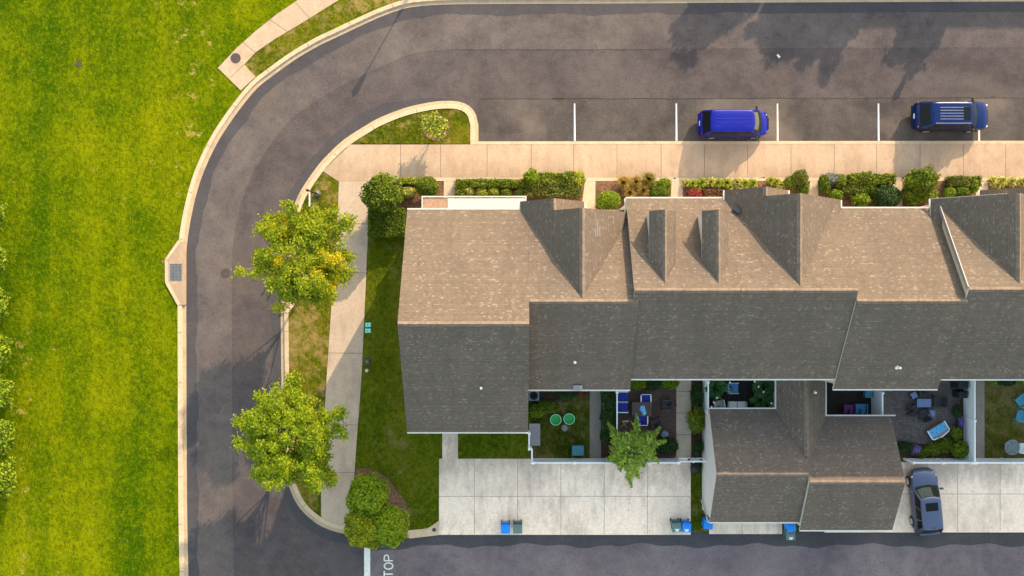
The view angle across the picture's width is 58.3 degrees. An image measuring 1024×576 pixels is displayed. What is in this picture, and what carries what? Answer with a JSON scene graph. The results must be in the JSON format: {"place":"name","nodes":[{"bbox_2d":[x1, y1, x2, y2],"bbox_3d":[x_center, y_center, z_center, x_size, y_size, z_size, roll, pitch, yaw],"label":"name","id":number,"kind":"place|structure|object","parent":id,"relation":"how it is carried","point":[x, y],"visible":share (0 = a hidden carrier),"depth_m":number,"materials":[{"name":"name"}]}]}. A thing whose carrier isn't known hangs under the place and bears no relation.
{"place":"outdoors","nodes":[
{"label":"outdoors","id":0,"kind":"place"},
{"bbox_2d":[0,0,385,575],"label":"field","id":1,"kind":"structure","parent":0,"point":[102,147],"depth_m":61.90,"materials":[{"name":"green plant"}]},
{"bbox_2d":[0,246,7,273],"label":"field bush","id":2,"kind":"object","parent":1,"relation":"on","point":[2,260],"visible":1,"depth_m":60.56,"materials":[{"name":"green plant"}]},
{"bbox_2d":[0,287,11,319],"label":"field bush","id":3,"kind":"object","parent":1,"relation":"on","point":[3,306],"visible":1,"depth_m":60.58,"materials":[{"name":"green plant"}]},
{"bbox_2d":[0,334,12,367],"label":"field bush","id":4,"kind":"object","parent":1,"relation":"on","point":[3,351],"visible":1,"depth_m":60.49,"materials":[{"name":"green plant"}]},
{"bbox_2d":[0,373,14,410],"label":"field bush","id":5,"kind":"object","parent":1,"relation":"on","point":[5,392],"visible":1,"depth_m":60.38,"materials":[{"name":"green plant"}]},
{"bbox_2d":[0,419,15,455],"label":"field bush","id":6,"kind":"object","parent":1,"relation":"on","point":[6,435],"visible":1,"depth_m":60.27,"materials":[{"name":"green plant"}]},
{"bbox_2d":[0,456,17,498],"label":"field bush","id":7,"kind":"object","parent":1,"relation":"on","point":[7,476],"visible":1,"depth_m":60.35,"materials":[{"name":"green plant"}]},
{"bbox_2d":[218,0,337,89],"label":"corner walk","id":8,"kind":"structure","parent":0,"point":[240,75],"depth_m":61.87,"materials":[{"name":"concrete"}]},
{"bbox_2d":[321,181,367,525],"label":"side walk","id":9,"kind":"structure","parent":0,"point":[344,371],"depth_m":61.87,"materials":[{"name":"concrete"}]},
{"bbox_2d":[244,0,469,511],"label":"verge lawn","id":10,"kind":"structure","parent":0,"point":[309,325],"depth_m":61.89,"materials":[{"name":"green plant"}]},
{"bbox_2d":[229,370,349,494],"bbox_3d":[-13.722,8.979,58.268,7.690,7.364,7.790,0,90,0],"label":"tree","id":11,"kind":"object","parent":10,"relation":"on","point":[267,442],"visible":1,"depth_m":56.23,"materials":[{"name":"green plant"}]},
{"bbox_2d":[231,199,359,313],"bbox_3d":[-13.184,-1.908,58.459,7.847,6.982,7.076,0,90,0],"label":"tree","id":12,"kind":"object","parent":10,"relation":"on","point":[302,271],"visible":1,"depth_m":56.18,"materials":[{"name":"green plant"}]},
{"bbox_2d":[442,434,457,458],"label":"back path","id":13,"kind":"structure","parent":0,"point":[449,446],"depth_m":61.88,"materials":[{"name":"concrete"}]},
{"bbox_2d":[439,459,690,534],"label":"driveway","id":14,"kind":"structure","parent":0,"point":[481,496],"depth_m":61.88,"materials":[{"name":"concrete"}]},
{"bbox_2d":[590,391,600,457],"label":"yard path","id":15,"kind":"structure","parent":0,"point":[595,423],"depth_m":61.88,"materials":[{"name":"concrete"}]},
{"bbox_2d":[195,12,1023,575],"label":"road lane","id":16,"kind":"structure","parent":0,"point":[281,106],"depth_m":62.00,"materials":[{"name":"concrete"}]},
{"bbox_2d":[178,0,1023,575],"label":"kerb","id":17,"kind":"structure","parent":16,"relation":"on","point":[196,180],"depth_m":61.97,"materials":[{"name":"concrete"}]},
{"bbox_2d":[196,12,1023,575],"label":"road","id":18,"kind":"structure","parent":0,"point":[272,536],"depth_m":62.00,"materials":[{"name":"asphalt"}]},
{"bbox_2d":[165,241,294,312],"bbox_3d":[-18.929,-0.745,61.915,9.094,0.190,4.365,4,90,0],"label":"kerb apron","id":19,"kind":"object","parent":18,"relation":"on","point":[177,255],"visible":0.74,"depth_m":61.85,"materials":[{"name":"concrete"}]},
{"bbox_2d":[170,264,181,279],"bbox_3d":[-22.649,-1.081,61.834,0.800,0.032,1.120,0,90,0],"label":"drain grate","id":20,"kind":"object","parent":19,"relation":"on","point":[175,271],"visible":1,"depth_m":61.82,"materials":[{"name":"metal"}]},
{"bbox_2d":[281,101,477,537],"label":"kerb","id":21,"kind":"structure","parent":18,"relation":"on","point":[324,163],"depth_m":61.87,"materials":[{"name":"concrete"}]},
{"bbox_2d":[409,521,438,538],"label":"kerb ramp","id":22,"kind":"structure","parent":21,"relation":"on","point":[427,532],"depth_m":61.85,"materials":[{"name":"concrete"}]},
{"bbox_2d":[397,196,528,433],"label":"townhouse","id":23,"kind":"structure","parent":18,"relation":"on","point":[463,323],"depth_m":53.58,"materials":[{"name":"brown"}]},
{"bbox_2d":[519,198,638,390],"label":"townhouse","id":24,"kind":"structure","parent":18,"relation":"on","point":[583,308],"depth_m":53.53,"materials":[{"name":"brown"}]},
{"bbox_2d":[186,1,1023,575],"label":"gutter","id":25,"kind":"object","parent":18,"relation":"on","point":[578,541],"visible":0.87,"depth_m":61.99,"materials":[{"name":"concrete"}]},
{"bbox_2d":[364,104,979,575],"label":"road marking","id":26,"kind":"object","parent":18,"relation":"on","point":[366,560],"visible":0.74,"depth_m":61.99,"materials":[{"name":"paint"}]},
{"bbox_2d":[619,197,740,379],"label":"townhouse","id":27,"kind":"structure","parent":18,"relation":"on","point":[687,288],"depth_m":53.10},
{"bbox_2d":[450,49,989,98],"bbox_3d":[15.569,-14.431,61.990,39.789,0.001,3.388,0,90,0],"label":"road crack","id":28,"kind":"object","parent":18,"relation":"on","point":[686,98],"visible":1,"depth_m":61.99,"materials":[{"name":"asphalt"}]},
{"bbox_2d":[470,141,1023,144],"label":"parking kerb","id":29,"kind":"structure","parent":18,"relation":"on","point":[743,142],"depth_m":61.86,"materials":[{"name":"concrete"}]},
{"bbox_2d":[723,187,858,379],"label":"townhouse","id":30,"kind":"structure","parent":18,"relation":"on","point":[799,288],"depth_m":53.26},
{"bbox_2d":[823,200,967,389],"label":"townhouse","id":31,"kind":"structure","parent":18,"relation":"on","point":[910,305],"depth_m":53.94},
{"bbox_2d":[921,187,1023,380],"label":"townhouse","id":32,"kind":"structure","parent":18,"relation":"on","point":[983,230],"depth_m":53.34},
{"bbox_2d":[614,174,630,190],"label":"ornamental grass","id":33,"kind":"object","parent":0,"point":[625,180],"depth_m":61.45,"materials":[{"name":"plant"}]},
{"bbox_2d":[618,380,675,457],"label":"patio","id":34,"kind":"structure","parent":0,"point":[668,418],"depth_m":61.89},
{"bbox_2d":[631,401,650,415],"bbox_3d":[8.649,8.081,61.526,1.300,0.720,0.950,0,90,0],"label":"table","id":35,"kind":"object","parent":34,"relation":"on","point":[636,407],"visible":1,"depth_m":61.17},
{"bbox_2d":[660,380,678,389],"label":"shrub","id":36,"kind":"object","parent":34,"relation":"on","point":[670,384],"visible":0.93,"depth_m":61.20,"materials":[{"name":"green plant"}]},
{"bbox_2d":[300,144,1023,531],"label":"yard lawn","id":37,"kind":"structure","parent":0,"point":[396,454],"depth_m":61.90,"materials":[{"name":"green plant"}]},
{"bbox_2d":[523,167,538,186],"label":"shrub","id":38,"kind":"object","parent":37,"relation":"on","point":[530,175],"visible":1,"depth_m":60.85,"materials":[{"name":"green plant"}]},
{"bbox_2d":[535,400,560,413],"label":"shrub","id":39,"kind":"object","parent":37,"relation":"on","point":[548,406],"visible":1,"depth_m":61.12,"materials":[{"name":"green plant"}]},
{"bbox_2d":[555,391,577,399],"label":"shrub","id":40,"kind":"object","parent":37,"relation":"on","point":[563,395],"visible":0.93,"depth_m":61.19,"materials":[{"name":"green plant"}]},
{"bbox_2d":[571,170,584,187],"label":"shrub","id":41,"kind":"object","parent":37,"relation":"on","point":[577,177],"visible":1,"depth_m":61.00,"materials":[{"name":"yellow plant"}]},
{"bbox_2d":[606,413,666,487],"bbox_3d":[7.955,10.180,60.340,4.147,3.230,4.292,-41,90,0],"label":"arching tree","id":42,"kind":"object","parent":37,"relation":"on","point":[633,451],"visible":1,"depth_m":59.59,"materials":[{"name":"green plant"}]},
{"bbox_2d":[643,380,661,390],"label":"shrub","id":43,"kind":"object","parent":37,"relation":"on","point":[650,385],"visible":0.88,"depth_m":61.24,"materials":[{"name":"green plant"}]},
{"bbox_2d":[654,436,678,454],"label":"shrub","id":44,"kind":"object","parent":37,"relation":"on","point":[670,446],"visible":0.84,"depth_m":61.11,"materials":[{"name":"green plant"}]},
{"bbox_2d":[355,113,1020,529],"bbox_3d":[8.525,-4.948,61.898,53.504,0.045,24.684,-27,90,0],"label":"mulch bed","id":45,"kind":"object","parent":37,"relation":"on","point":[395,497],"visible":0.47,"depth_m":61.88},
{"bbox_2d":[343,510,380,549],"bbox_3d":[-9.455,15.473,60.002,3.015,3.853,2.790,0,90,0],"label":"round tree","id":46,"kind":"object","parent":45,"relation":"on","point":[358,532],"visible":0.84,"depth_m":58.54,"materials":[{"name":"green plant"}]},
{"bbox_2d":[345,472,390,517],"bbox_3d":[-9.329,13.431,59.948,2.770,3.960,3.153,19,90,0],"label":"round tree","id":47,"kind":"object","parent":45,"relation":"on","point":[366,493],"visible":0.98,"depth_m":58.67,"materials":[{"name":"green plant"}]},
{"bbox_2d":[358,172,404,212],"bbox_3d":[-8.512,-6.194,60.257,3.081,3.343,2.733,0,90,0],"label":"shrub","id":48,"kind":"object","parent":45,"relation":"on","point":[382,193],"visible":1,"depth_m":59.03,"materials":[{"name":"green plant"}]},
{"bbox_2d":[367,207,406,238],"bbox_3d":[-8.345,-4.366,61.322,2.690,1.260,2.123,0,90,0],"label":"hedge","id":49,"kind":"object","parent":45,"relation":"on","point":[390,224],"visible":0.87,"depth_m":60.90,"materials":[{"name":"green plant"}]},
{"bbox_2d":[370,502,409,548],"bbox_3d":[-7.990,15.431,59.986,2.842,3.884,2.768,25,90,0],"label":"round tree","id":50,"kind":"object","parent":45,"relation":"on","point":[392,522],"visible":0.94,"depth_m":58.72,"materials":[{"name":"green plant"}]},
{"bbox_2d":[398,177,420,184],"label":"hedge","id":51,"kind":"object","parent":45,"relation":"on","point":[409,180],"visible":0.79,"depth_m":61.29,"materials":[{"name":"green plant"}]},
{"bbox_2d":[416,176,438,197],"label":"shrub","id":52,"kind":"object","parent":45,"relation":"on","point":[427,186],"visible":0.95,"depth_m":60.33,"materials":[{"name":"green plant"}]},
{"bbox_2d":[419,110,449,140],"bbox_3d":[-5.115,-10.723,60.981,2.128,1.937,1.785,37,90,0],"label":"sapling","id":53,"kind":"object","parent":45,"relation":"on","point":[438,126],"visible":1,"depth_m":60.27,"materials":[{"name":"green plant"}]},
{"bbox_2d":[455,177,525,188],"bbox_3d":[-1.432,-7.039,61.507,4.880,0.867,0.820,0,90,0],"label":"hedge","id":54,"kind":"object","parent":45,"relation":"on","point":[491,182],"visible":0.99,"depth_m":61.24,"materials":[{"name":"green plant"}]},
{"bbox_2d":[522,178,581,199],"bbox_3d":[2.692,-6.641,61.397,4.064,1.120,1.474,0,90,0],"label":"hedge","id":55,"kind":"object","parent":45,"relation":"on","point":[562,188],"visible":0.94,"depth_m":61.10,"materials":[{"name":"green plant"}]},
{"bbox_2d":[538,170,585,184],"bbox_3d":[3.281,-7.335,61.406,3.306,1.107,1.053,0,90,0],"label":"hedge","id":56,"kind":"object","parent":45,"relation":"on","point":[548,176],"visible":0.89,"depth_m":61.11,"materials":[{"name":"green plant"}]},
{"bbox_2d":[596,190,621,209],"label":"shrub","id":57,"kind":"object","parent":45,"relation":"on","point":[608,200],"visible":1,"depth_m":60.95,"materials":[{"name":"green plant"}]},
{"bbox_2d":[641,171,656,185],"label":"ornamental grass","id":58,"kind":"object","parent":45,"relation":"on","point":[650,177],"depth_m":61.42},
{"bbox_2d":[650,185,670,196],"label":"shrub","id":59,"kind":"object","parent":45,"relation":"on","point":[658,191],"visible":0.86,"depth_m":61.16,"materials":[{"name":"green plant"}]},
{"bbox_2d":[702,188,727,196],"bbox_3d":[13.640,-6.324,61.605,1.794,0.660,0.769,0,90,0],"label":"mulch bed","id":60,"kind":"object","parent":45,"relation":"on","point":[712,192],"visible":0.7,"depth_m":61.43,"materials":[{"name":"brown soil"}]},
{"bbox_2d":[817,174,830,193],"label":"shrub","id":61,"kind":"object","parent":45,"relation":"on","point":[824,184],"visible":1,"depth_m":61.27,"materials":[{"name":"green plant"}]},
{"bbox_2d":[841,182,863,197],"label":"shrub","id":62,"kind":"object","parent":45,"relation":"on","point":[851,190],"visible":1,"depth_m":61.23,"materials":[{"name":"green plant"}]},
{"bbox_2d":[851,192,871,206],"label":"shrub","id":63,"kind":"object","parent":45,"relation":"on","point":[859,199],"visible":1,"depth_m":61.12,"materials":[{"name":"green plant"}]},
{"bbox_2d":[859,182,878,196],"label":"shrub","id":64,"kind":"object","parent":45,"relation":"on","point":[869,189],"visible":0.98,"depth_m":61.23,"materials":[{"name":"green plant"}]},
{"bbox_2d":[846,171,896,185],"bbox_3d":[24.065,-7.335,61.409,3.277,1.104,1.032,0,90,0],"label":"hedge","id":65,"kind":"object","parent":45,"relation":"on","point":[879,179],"visible":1,"depth_m":61.10,"materials":[{"name":"green plant"}]},
{"bbox_2d":[873,184,901,206],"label":"shrub","id":66,"kind":"object","parent":45,"relation":"on","point":[885,195],"visible":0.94,"depth_m":60.69,"materials":[{"name":"green plant"}]},
{"bbox_2d":[900,185,923,206],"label":"shrub","id":67,"kind":"object","parent":45,"relation":"on","point":[909,197],"visible":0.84,"depth_m":60.77,"materials":[{"name":"green plant"}]},
{"bbox_2d":[901,164,940,197],"bbox_3d":[27.213,-7.140,60.831,2.342,2.203,2.292,40,90,0],"label":"shrub","id":68,"kind":"object","parent":45,"relation":"on","point":[923,181],"visible":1,"depth_m":60.25,"materials":[{"name":"green plant"}]},
{"bbox_2d":[954,186,970,196],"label":"shrub","id":69,"kind":"object","parent":45,"relation":"on","point":[962,191],"visible":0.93,"depth_m":61.30,"materials":[{"name":"green plant"}]},
{"bbox_2d":[944,175,982,187],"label":"hedge","id":70,"kind":"object","parent":45,"relation":"on","point":[959,180],"visible":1,"depth_m":61.31,"materials":[{"name":"green plant"}]},
{"bbox_2d":[701,380,826,523],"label":"garage","id":71,"kind":"structure","parent":37,"relation":"on","point":[755,469],"depth_m":58.49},
{"bbox_2d":[790,169,808,186],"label":"shrub","id":72,"kind":"object","parent":37,"relation":"on","point":[800,177],"visible":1,"depth_m":60.94,"materials":[{"name":"green plant"}]},
{"bbox_2d":[797,415,904,530],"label":"garage","id":73,"kind":"structure","parent":37,"relation":"on","point":[856,480],"depth_m":58.38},
{"bbox_2d":[897,440,914,454],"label":"shrub","id":74,"kind":"object","parent":37,"relation":"on","point":[906,447],"visible":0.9,"depth_m":61.35,"materials":[{"name":"green plant"}]},
{"bbox_2d":[903,458,973,463],"bbox_3d":[28.378,11.514,61.105,4.062,1.630,0.170,0,90,0],"label":"vinyl fence","id":75,"kind":"object","parent":37,"relation":"on","point":[936,460],"visible":1,"depth_m":61.15,"materials":[{"name":"plastic"}]},
{"bbox_2d":[934,437,954,453],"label":"shrub","id":76,"kind":"object","parent":37,"relation":"on","point":[944,445],"visible":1,"depth_m":61.27,"materials":[{"name":"green plant"}]},
{"bbox_2d":[963,381,976,463],"bbox_3d":[30.459,8.730,61.080,0.170,1.680,5.738,0,90,0],"label":"vinyl fence","id":77,"kind":"object","parent":37,"relation":"on","point":[969,420],"visible":0.78,"depth_m":60.92,"materials":[{"name":"plastic"}]},
{"bbox_2d":[324,144,1023,181],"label":"sidewalk","id":78,"kind":"structure","parent":0,"point":[353,163],"depth_m":61.87,"materials":[{"name":"concrete"}]},
{"bbox_2d":[369,178,1019,180],"bbox_3d":[29.243,-7.332,61.894,77.730,0.052,0.232,0,90,0],"label":"sidewalk edge","id":79,"kind":"object","parent":78,"relation":"on","point":[673,179],"visible":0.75,"depth_m":61.87,"materials":[{"name":"concrete"}]},
{"bbox_2d":[676,380,691,457],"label":"yard path","id":80,"kind":"structure","parent":0,"point":[683,408],"depth_m":61.88,"materials":[{"name":"concrete"}]},
{"bbox_2d":[370,543,1023,575],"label":"alley","id":81,"kind":"structure","parent":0,"point":[751,559],"depth_m":61.99,"materials":[{"name":"asphalt"}]},
{"bbox_2d":[444,181,987,208],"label":"front path","id":82,"kind":"structure","parent":0,"point":[589,191],"depth_m":61.88,"materials":[{"name":"concrete"}]},
{"bbox_2d":[709,523,781,533],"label":"driveway","id":83,"kind":"structure","parent":0,"point":[747,528],"depth_m":61.88,"materials":[{"name":"concrete"}]},
{"bbox_2d":[531,380,962,459],"bbox_3d":[15.886,8.351,61.901,29.178,0.038,6.432,0,90,0],"label":"mulch bed","id":84,"kind":"object","parent":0,"point":[550,396],"visible":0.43,"depth_m":61.88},
{"bbox_2d":[599,391,615,443],"bbox_3d":[6.422,8.537,61.186,1.153,1.544,3.699,0,90,0],"label":"hedge","id":85,"kind":"object","parent":84,"relation":"on","point":[608,412],"visible":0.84,"depth_m":60.70,"materials":[{"name":"green plant"}]},
{"bbox_2d":[685,406,704,433],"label":"shrub","id":86,"kind":"object","parent":84,"relation":"on","point":[696,419],"visible":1,"depth_m":60.90,"materials":[{"name":"green plant"}]},
{"bbox_2d":[690,383,702,408],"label":"shrub","id":87,"kind":"object","parent":84,"relation":"on","point":[696,395],"visible":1,"depth_m":61.20,"materials":[{"name":"green plant"}]},
{"bbox_2d":[692,439,703,457],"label":"shrub","id":88,"kind":"object","parent":84,"relation":"on","point":[697,448],"visible":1,"depth_m":61.13,"materials":[{"name":"green plant"}]},
{"bbox_2d":[702,380,709,413],"bbox_3d":[12.881,7.162,61.005,0.170,1.830,2.170,0,90,0],"label":"vinyl fence","id":89,"kind":"object","parent":84,"relation":"on","point":[705,408],"visible":0.87,"depth_m":60.69,"materials":[{"name":"plastic"}]},
{"bbox_2d":[478,98,1023,140],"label":"parking bay","id":90,"kind":"object","parent":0,"point":[655,119],"visible":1,"depth_m":61.99,"materials":[{"name":"asphalt"}]},
{"bbox_2d":[698,106,768,139],"bbox_3d":[14.806,-10.983,61.046,4.710,1.898,2.235,0,90,0],"label":"minivan","id":91,"kind":"object","parent":90,"relation":"on","point":[749,124],"visible":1,"depth_m":60.31,"materials":[{"name":"blue paint"}]},
{"bbox_2d":[911,97,987,132],"bbox_3d":[29.235,-11.464,61.046,4.950,1.898,2.355,0,90,0],"label":"sport utility vehicle","id":92,"kind":"object","parent":90,"relation":"on","point":[971,116],"visible":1,"depth_m":60.46,"materials":[{"name":"blue paint"}]},
{"bbox_2d":[531,381,1023,457],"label":"back lawn","id":93,"kind":"structure","parent":0,"point":[1001,424],"depth_m":61.89,"materials":[{"name":"green plant"}]},
{"bbox_2d":[529,423,539,445],"bbox_3d":[1.514,9.784,61.551,0.741,0.674,1.480,0,90,0],"label":"storage box","id":94,"kind":"object","parent":93,"relation":"on","point":[534,428],"visible":0.8,"depth_m":61.23,"materials":[{"name":"plastic"}]},
{"bbox_2d":[533,458,613,463],"bbox_3d":[4.108,11.514,61.105,5.575,1.630,0.170,0,90,0],"label":"vinyl fence","id":95,"kind":"object","parent":93,"relation":"on","point":[570,460],"visible":0.94,"depth_m":61.15,"materials":[{"name":"plastic"}]},
{"bbox_2d":[976,458,1023,463],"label":"vinyl fence","id":96,"kind":"object","parent":93,"relation":"on","point":[1001,460],"visible":0.93,"depth_m":61.15,"materials":[{"name":"plastic"}]},
{"bbox_2d":[1001,440,1019,454],"bbox_3d":[33.351,10.622,61.520,1.015,0.735,1.015,-15,90,0],"label":"table","id":97,"kind":"object","parent":93,"relation":"on","point":[1012,447],"visible":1,"depth_m":61.17,"materials":[{"name":"grey glass"}]},
{"bbox_2d":[708,380,869,414],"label":"patio","id":98,"kind":"structure","parent":0,"point":[836,399],"depth_m":61.89,"materials":[{"name":"black"}]},
{"bbox_2d":[705,380,726,399],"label":"potted palm","id":99,"kind":"object","parent":98,"relation":"on","point":[719,385],"visible":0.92,"depth_m":60.49,"materials":[{"name":"green plant"}]},
{"bbox_2d":[727,401,746,407],"bbox_3d":[15.081,7.943,61.457,1.280,0.857,0.689,0,90,0],"label":"garden sofa","id":100,"kind":"object","parent":98,"relation":"on","point":[736,404],"visible":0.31,"depth_m":61.41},
{"bbox_2d":[749,386,772,407],"bbox_3d":[16.526,7.315,61.171,1.472,1.430,1.608,31,90,0],"label":"potted palm","id":101,"kind":"object","parent":98,"relation":"on","point":[756,400],"visible":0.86,"depth_m":60.67,"materials":[{"name":"green plant"}]},
{"bbox_2d":[752,380,773,403],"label":"potted palm","id":102,"kind":"object","parent":98,"relation":"on","point":[769,385],"visible":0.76,"depth_m":60.66,"materials":[{"name":"green plant"}]},
{"bbox_2d":[878,381,962,443],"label":"patio","id":103,"kind":"structure","parent":0,"point":[909,428],"depth_m":61.89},
{"bbox_2d":[870,390,883,414],"bbox_3d":[24.243,7.784,60.905,0.170,2.030,2.008,0,90,0],"label":"vinyl fence","id":104,"kind":"object","parent":103,"relation":"on","point":[877,403],"visible":0.78,"depth_m":60.84,"materials":[{"name":"plastic"}]},
{"bbox_2d":[918,407,932,422],"bbox_3d":[27.631,8.531,61.493,0.690,0.788,0.806,-20,90,0],"label":"chair","id":105,"kind":"object","parent":103,"relation":"on","point":[925,417],"visible":1,"depth_m":61.44,"materials":[{"name":"wicker"}]},
{"bbox_2d":[931,395,947,407],"bbox_3d":[28.650,7.604,61.493,0.835,0.788,0.750,5,90,0],"label":"chair","id":106,"kind":"object","parent":103,"relation":"on","point":[940,401],"visible":1,"depth_m":61.43,"materials":[{"name":"wicker"}]},
{"bbox_2d":[950,426,963,440],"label":"shrub","id":107,"kind":"object","parent":103,"relation":"on","point":[956,432],"visible":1,"depth_m":61.23,"materials":[{"name":"green plant"}]},
{"bbox_2d":[952,440,968,458],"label":"shrub","id":108,"kind":"object","parent":103,"relation":"on","point":[960,449],"visible":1,"depth_m":61.15,"materials":[{"name":"green plant"}]},
{"bbox_2d":[825,462,1023,531],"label":"driveway","id":109,"kind":"structure","parent":0,"point":[983,497],"depth_m":61.88,"materials":[{"name":"concrete"}]},
{"bbox_2d":[905,467,943,535],"bbox_3d":[27.570,14.254,61.013,2.255,1.738,4.470,-6,90,0],"label":"crossover car","id":110,"kind":"object","parent":109,"relation":"on","point":[926,518],"visible":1,"depth_m":60.68,"materials":[{"name":"paint"}]},
{"bbox_2d":[926,421,949,439],"bbox_3d":[28.655,9.623,61.700,1.380,0.371,0.850,-31,90,0],"label":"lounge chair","id":111,"kind":"object","parent":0,"point":[938,430],"visible":1,"depth_m":61.56,"materials":[{"name":"fabric"}]},
{"bbox_2d":[951,381,968,388],"bbox_3d":[29.946,6.434,61.351,0.800,1.070,0.617,0,90,0],"label":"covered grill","id":112,"kind":"object","parent":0,"point":[959,384],"visible":0.94,"depth_m":60.85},
{"bbox_2d":[976,381,984,457],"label":"yard path","id":113,"kind":"structure","parent":0,"point":[980,419],"depth_m":61.88,"materials":[{"name":"concrete"}]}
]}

